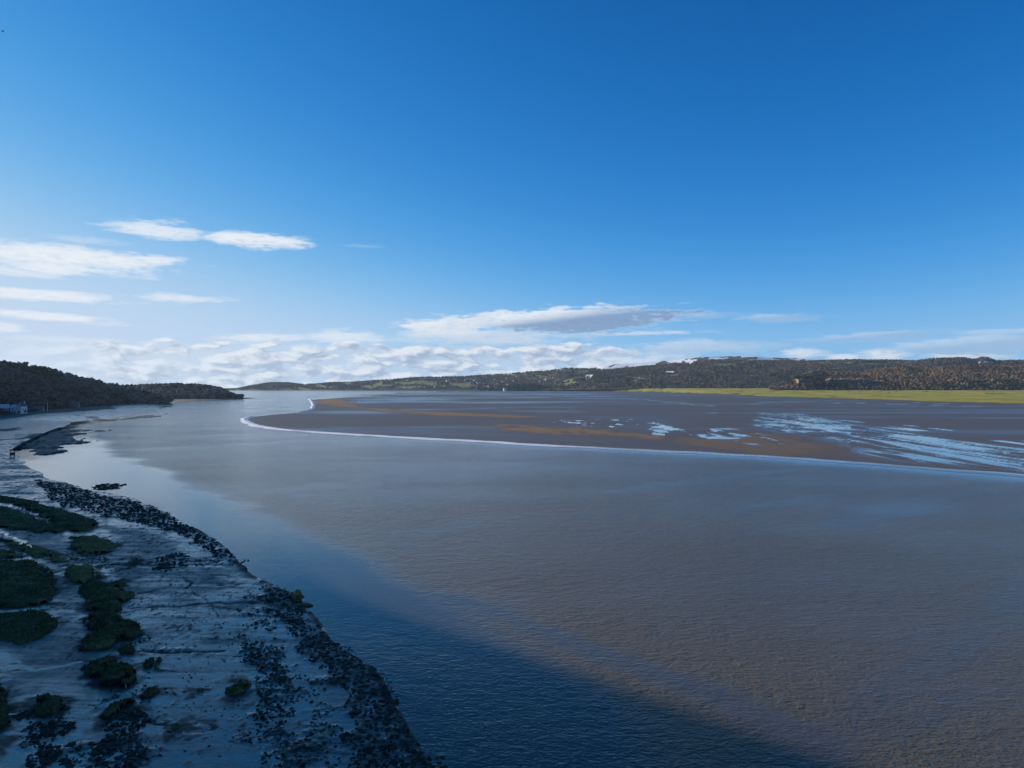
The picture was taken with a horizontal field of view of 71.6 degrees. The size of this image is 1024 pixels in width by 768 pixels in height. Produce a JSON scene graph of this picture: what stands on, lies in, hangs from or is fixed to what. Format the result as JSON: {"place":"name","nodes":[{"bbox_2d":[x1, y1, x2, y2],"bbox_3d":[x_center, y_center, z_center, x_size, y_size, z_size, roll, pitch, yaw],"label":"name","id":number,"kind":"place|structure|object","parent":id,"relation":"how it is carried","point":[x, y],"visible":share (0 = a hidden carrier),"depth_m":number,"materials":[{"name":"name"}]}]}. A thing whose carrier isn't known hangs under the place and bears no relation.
{"place":"outdoors","nodes":[
{"label":"outdoors","id":0,"kind":"place"},
{"bbox_2d":[0,376,170,410],"bbox_3d":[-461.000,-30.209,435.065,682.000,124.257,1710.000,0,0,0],"label":"hill","id":1,"kind":"structure","parent":0,"point":[51,399],"depth_m":885.01,"materials":[{"name":"green plant"}]},
{"bbox_2d":[0,397,10,402],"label":"bare tree","id":2,"kind":"object","parent":1,"relation":"on","point":[4,400],"visible":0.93,"depth_m":696.71,"materials":[{"name":"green plant"}]},
{"bbox_2d":[12,397,22,402],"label":"bare tree","id":3,"kind":"object","parent":1,"relation":"on","point":[18,399],"visible":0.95,"depth_m":724.03,"materials":[{"name":"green plant"}]},
{"bbox_2d":[75,396,83,404],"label":"bare tree","id":4,"kind":"object","parent":1,"relation":"on","point":[79,398],"visible":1,"depth_m":876.79,"materials":[{"name":"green plant"}]},
{"bbox_2d":[0,360,173,405],"bbox_3d":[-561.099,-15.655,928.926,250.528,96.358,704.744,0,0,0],"label":"wood on left hill","id":5,"kind":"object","parent":1,"relation":"on","point":[106,393],"visible":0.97,"depth_m":979.38,"materials":[{"name":"green plant"}]},
{"bbox_2d":[148,388,241,398],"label":"headland","id":6,"kind":"structure","parent":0,"point":[217,397],"depth_m":1557.20,"materials":[{"name":"green plant"}]},
{"bbox_2d":[121,382,244,398],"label":"wood on left headland","id":7,"kind":"object","parent":6,"relation":"on","point":[182,390],"visible":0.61,"depth_m":1597.13,"materials":[{"name":"green plant"}]},
{"bbox_2d":[236,369,592,390],"bbox_3d":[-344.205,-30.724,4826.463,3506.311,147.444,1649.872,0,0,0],"label":"town hill","id":8,"kind":"structure","parent":0,"point":[466,383],"depth_m":4560.57,"materials":[{"name":"green plant"}]},
{"bbox_2d":[223,367,614,389],"bbox_3d":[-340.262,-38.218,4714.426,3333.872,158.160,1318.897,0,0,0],"label":"wood on town hill","id":9,"kind":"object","parent":8,"relation":"on","point":[310,385],"visible":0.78,"depth_m":4701.68,"materials":[{"name":"green plant"}]},
{"bbox_2d":[0,388,1023,767],"bbox_3d":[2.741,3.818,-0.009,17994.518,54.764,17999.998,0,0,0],"label":"ground","id":10,"kind":"structure","parent":0,"point":[980,430],"depth_m":127.66,"materials":[{"name":"brown sand"}]},
{"bbox_2d":[0,402,9,413],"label":"house","id":11,"kind":"structure","parent":10,"relation":"on","point":[5,407],"depth_m":654.20,"materials":[{"name":"grey stone"}]},
{"bbox_2d":[0,683,10,728],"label":"turf hummock","id":12,"kind":"object","parent":10,"relation":"on","point":[5,721],"visible":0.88,"depth_m":63.76,"materials":[{"name":"green plant"}]},
{"bbox_2d":[0,548,22,557],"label":"turf hummock","id":13,"kind":"object","parent":10,"relation":"on","point":[3,554],"visible":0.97,"depth_m":122.15,"materials":[{"name":"green plant"}]},
{"bbox_2d":[10,449,15,456],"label":"outfall frame","id":14,"kind":"object","parent":10,"relation":"on","point":[12,453],"visible":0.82,"depth_m":298.13,"materials":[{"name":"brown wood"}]},
{"bbox_2d":[10,402,20,412],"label":"house","id":15,"kind":"structure","parent":10,"relation":"on","point":[13,408],"depth_m":686.75,"materials":[{"name":"paint"}]},
{"bbox_2d":[17,401,26,413],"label":"house","id":16,"kind":"structure","parent":10,"relation":"on","point":[21,407],"depth_m":669.84,"materials":[{"name":"paint"}]},
{"bbox_2d":[0,559,57,607],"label":"turf hummock","id":17,"kind":"object","parent":10,"relation":"on","point":[24,582],"visible":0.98,"depth_m":103.31,"materials":[{"name":"green plant"}]},
{"bbox_2d":[0,608,58,644],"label":"turf hummock","id":18,"kind":"object","parent":10,"relation":"on","point":[21,627],"visible":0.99,"depth_m":85.75,"materials":[{"name":"green plant"}]},
{"bbox_2d":[0,506,65,532],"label":"turf hummock","id":19,"kind":"object","parent":10,"relation":"on","point":[14,519],"visible":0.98,"depth_m":150.34,"materials":[{"name":"green plant"}]},
{"bbox_2d":[0,536,66,561],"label":"turf hummock","id":20,"kind":"object","parent":10,"relation":"on","point":[37,552],"visible":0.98,"depth_m":124.87,"materials":[{"name":"green plant"}]},
{"bbox_2d":[0,495,67,512],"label":"turf hummock","id":21,"kind":"object","parent":10,"relation":"on","point":[34,506],"visible":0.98,"depth_m":174.87,"materials":[{"name":"green plant"}]},
{"bbox_2d":[11,427,62,449],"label":"stone groyne","id":22,"kind":"object","parent":10,"relation":"on","point":[20,446],"visible":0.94,"depth_m":388.06,"materials":[{"name":"grey stone"}]},
{"bbox_2d":[33,406,44,410],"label":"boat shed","id":23,"kind":"object","parent":10,"relation":"on","point":[40,408],"visible":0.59,"depth_m":733.03,"materials":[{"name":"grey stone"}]},
{"bbox_2d":[38,751,48,757],"bbox_3d":[-37.232,29.454,56.432,0.520,0.318,0.698,-1,7,43],"label":"weedy rock","id":24,"kind":"object","parent":10,"relation":"on","point":[44,753],"visible":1,"depth_m":56.35,"materials":[{"name":"black stone"}]},
{"bbox_2d":[43,760,50,764],"bbox_3d":[-36.205,29.492,55.350,0.512,0.355,0.628,10,-8,33],"label":"weedy rock","id":25,"kind":"object","parent":10,"relation":"on","point":[46,762],"visible":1,"depth_m":55.23,"materials":[{"name":"black stone"}]},
{"bbox_2d":[33,692,62,716],"bbox_3d":[-43.025,29.448,65.350,3.535,1.400,7.642,0,0,-44],"label":"turf hummock","id":26,"kind":"object","parent":10,"relation":"on","point":[49,705],"visible":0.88,"depth_m":64.23,"materials":[{"name":"green plant"}]},
{"bbox_2d":[38,510,98,530],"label":"turf hummock","id":27,"kind":"object","parent":10,"relation":"on","point":[66,520],"visible":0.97,"depth_m":152.98,"materials":[{"name":"green plant"}]},
{"bbox_2d":[67,725,76,728],"bbox_3d":[-37.970,29.620,61.170,0.914,0.347,0.524,14,-2,15],"label":"weedy rock","id":28,"kind":"object","parent":10,"relation":"on","point":[71,727],"visible":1,"depth_m":61.12,"materials":[{"name":"black stone"}]},
{"bbox_2d":[73,401,79,407],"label":"cottage","id":29,"kind":"structure","parent":10,"relation":"on","point":[77,405],"depth_m":848.44,"materials":[{"name":"grey stone"}]},
{"bbox_2d":[63,563,101,582],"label":"turf hummock","id":30,"kind":"object","parent":10,"relation":"on","point":[81,573],"visible":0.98,"depth_m":109.80,"materials":[{"name":"green plant"}]},
{"bbox_2d":[68,535,117,554],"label":"turf hummock","id":31,"kind":"object","parent":10,"relation":"on","point":[88,544],"visible":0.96,"depth_m":129.94,"materials":[{"name":"green plant"}]},
{"bbox_2d":[77,580,134,611],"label":"turf hummock","id":32,"kind":"object","parent":10,"relation":"on","point":[103,595],"visible":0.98,"depth_m":98.39,"materials":[{"name":"green plant"}]},
{"bbox_2d":[80,653,136,690],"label":"turf hummock","id":33,"kind":"object","parent":10,"relation":"on","point":[109,669],"visible":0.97,"depth_m":72.16,"materials":[{"name":"green plant"}]},
{"bbox_2d":[78,609,142,651],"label":"turf hummock","id":34,"kind":"object","parent":10,"relation":"on","point":[109,629],"visible":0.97,"depth_m":84.14,"materials":[{"name":"green plant"}]},
{"bbox_2d":[100,696,135,719],"bbox_3d":[-35.984,29.631,64.531,3.622,1.233,6.829,0,0,0],"label":"turf hummock","id":35,"kind":"object","parent":10,"relation":"on","point":[110,710],"visible":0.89,"depth_m":64.39,"materials":[{"name":"green plant"}]},
{"bbox_2d":[113,578,126,585],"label":"turf hummock","id":36,"kind":"object","parent":10,"relation":"on","point":[120,583],"visible":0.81,"depth_m":105.69,"materials":[{"name":"green plant"}]},
{"bbox_2d":[117,641,135,654],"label":"turf hummock","id":37,"kind":"object","parent":10,"relation":"on","point":[127,648],"visible":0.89,"depth_m":79.14,"materials":[{"name":"green plant"}]},
{"bbox_2d":[140,685,159,698],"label":"turf hummock","id":38,"kind":"object","parent":10,"relation":"on","point":[150,691],"visible":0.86,"depth_m":68.01,"materials":[{"name":"green plant"}]},
{"bbox_2d":[142,656,161,669],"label":"turf hummock","id":39,"kind":"object","parent":10,"relation":"on","point":[148,662],"visible":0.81,"depth_m":75.41,"materials":[{"name":"green plant"}]},
{"bbox_2d":[12,479,447,767],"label":"shore stones","id":40,"kind":"object","parent":10,"relation":"on","point":[102,486],"visible":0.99,"depth_m":73.92,"materials":[{"name":"grey stone"}]},
{"bbox_2d":[224,679,251,695],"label":"turf hummock","id":41,"kind":"object","parent":10,"relation":"on","point":[236,689],"visible":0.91,"depth_m":68.69,"materials":[{"name":"green plant"}]},
{"bbox_2d":[292,589,303,600],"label":"ochre rock","id":42,"kind":"object","parent":10,"relation":"on","point":[297,595],"visible":0.95,"depth_m":98.64,"materials":[{"name":"brown stone"}]},
{"bbox_2d":[295,602,312,606],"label":"ochre rock","id":43,"kind":"object","parent":10,"relation":"on","point":[305,604],"visible":0.99,"depth_m":96.43,"materials":[{"name":"stone"}]},
{"bbox_2d":[0,0,1023,387],"label":"sky","id":44,"kind":"structure","parent":0,"point":[222,193],"materials":[{"name":"blue"}]},
{"bbox_2d":[482,385,555,390],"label":"wooded knoll","id":45,"kind":"structure","parent":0,"point":[528,389],"depth_m":4072.41,"materials":[{"name":"green plant"}]},
{"bbox_2d":[477,383,549,390],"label":"wood on knoll","id":46,"kind":"object","parent":45,"relation":"on","point":[537,387],"visible":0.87,"depth_m":4093.45,"materials":[{"name":"green plant"}]},
{"bbox_2d":[15,390,1023,767],"bbox_3d":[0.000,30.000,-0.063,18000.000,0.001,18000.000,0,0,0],"label":"river","id":47,"kind":"structure","parent":0,"point":[477,604],"depth_m":108.67,"materials":[{"name":"liquid"}]},
{"bbox_2d":[240,399,1023,477],"bbox_3d":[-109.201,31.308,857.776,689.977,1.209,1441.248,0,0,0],"label":"tidal bore","id":48,"kind":"object","parent":47,"relation":"attached to","point":[246,421],"visible":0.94,"depth_m":321.19,"materials":[{"name":"liquid"}]},
{"bbox_2d":[594,356,834,369],"bbox_3d":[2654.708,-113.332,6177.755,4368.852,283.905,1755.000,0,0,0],"label":"snowy hilltop","id":49,"kind":"object","parent":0,"point":[689,360],"visible":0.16,"depth_m":6180.15,"materials":[{"name":"white snow"}]},
{"bbox_2d":[540,358,913,389],"bbox_3d":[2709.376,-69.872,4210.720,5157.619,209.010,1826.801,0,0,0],"label":"wood on long hill","id":50,"kind":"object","parent":0,"point":[762,364],"visible":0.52,"depth_m":4041.30,"materials":[{"name":"green plant"}]},
{"bbox_2d":[768,364,1023,389],"bbox_3d":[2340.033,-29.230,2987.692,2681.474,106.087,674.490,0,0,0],"label":"brown wooded hill","id":51,"kind":"structure","parent":0,"point":[954,387],"depth_m":2746.34,"materials":[{"name":"plant"}]},
{"bbox_2d":[795,379,811,382],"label":"limestone cliff","id":52,"kind":"structure","parent":51,"relation":"on","point":[804,381],"depth_m":2785.54,"materials":[{"name":"grey stone"}]},
{"bbox_2d":[825,378,862,383],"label":"limestone cliff","id":53,"kind":"structure","parent":51,"relation":"on","point":[841,381],"depth_m":2789.68,"materials":[{"name":"grey stone"}]},
{"bbox_2d":[865,380,883,382],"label":"limestone cliff","id":54,"kind":"structure","parent":51,"relation":"on","point":[875,381],"depth_m":2801.26,"materials":[{"name":"grey stone"}]},
{"bbox_2d":[900,356,1023,367],"bbox_3d":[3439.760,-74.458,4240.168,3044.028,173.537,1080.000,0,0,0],"label":"ridge","id":55,"kind":"structure","parent":0,"point":[951,363],"depth_m":4179.32,"materials":[{"name":"green plant"}]}
]}

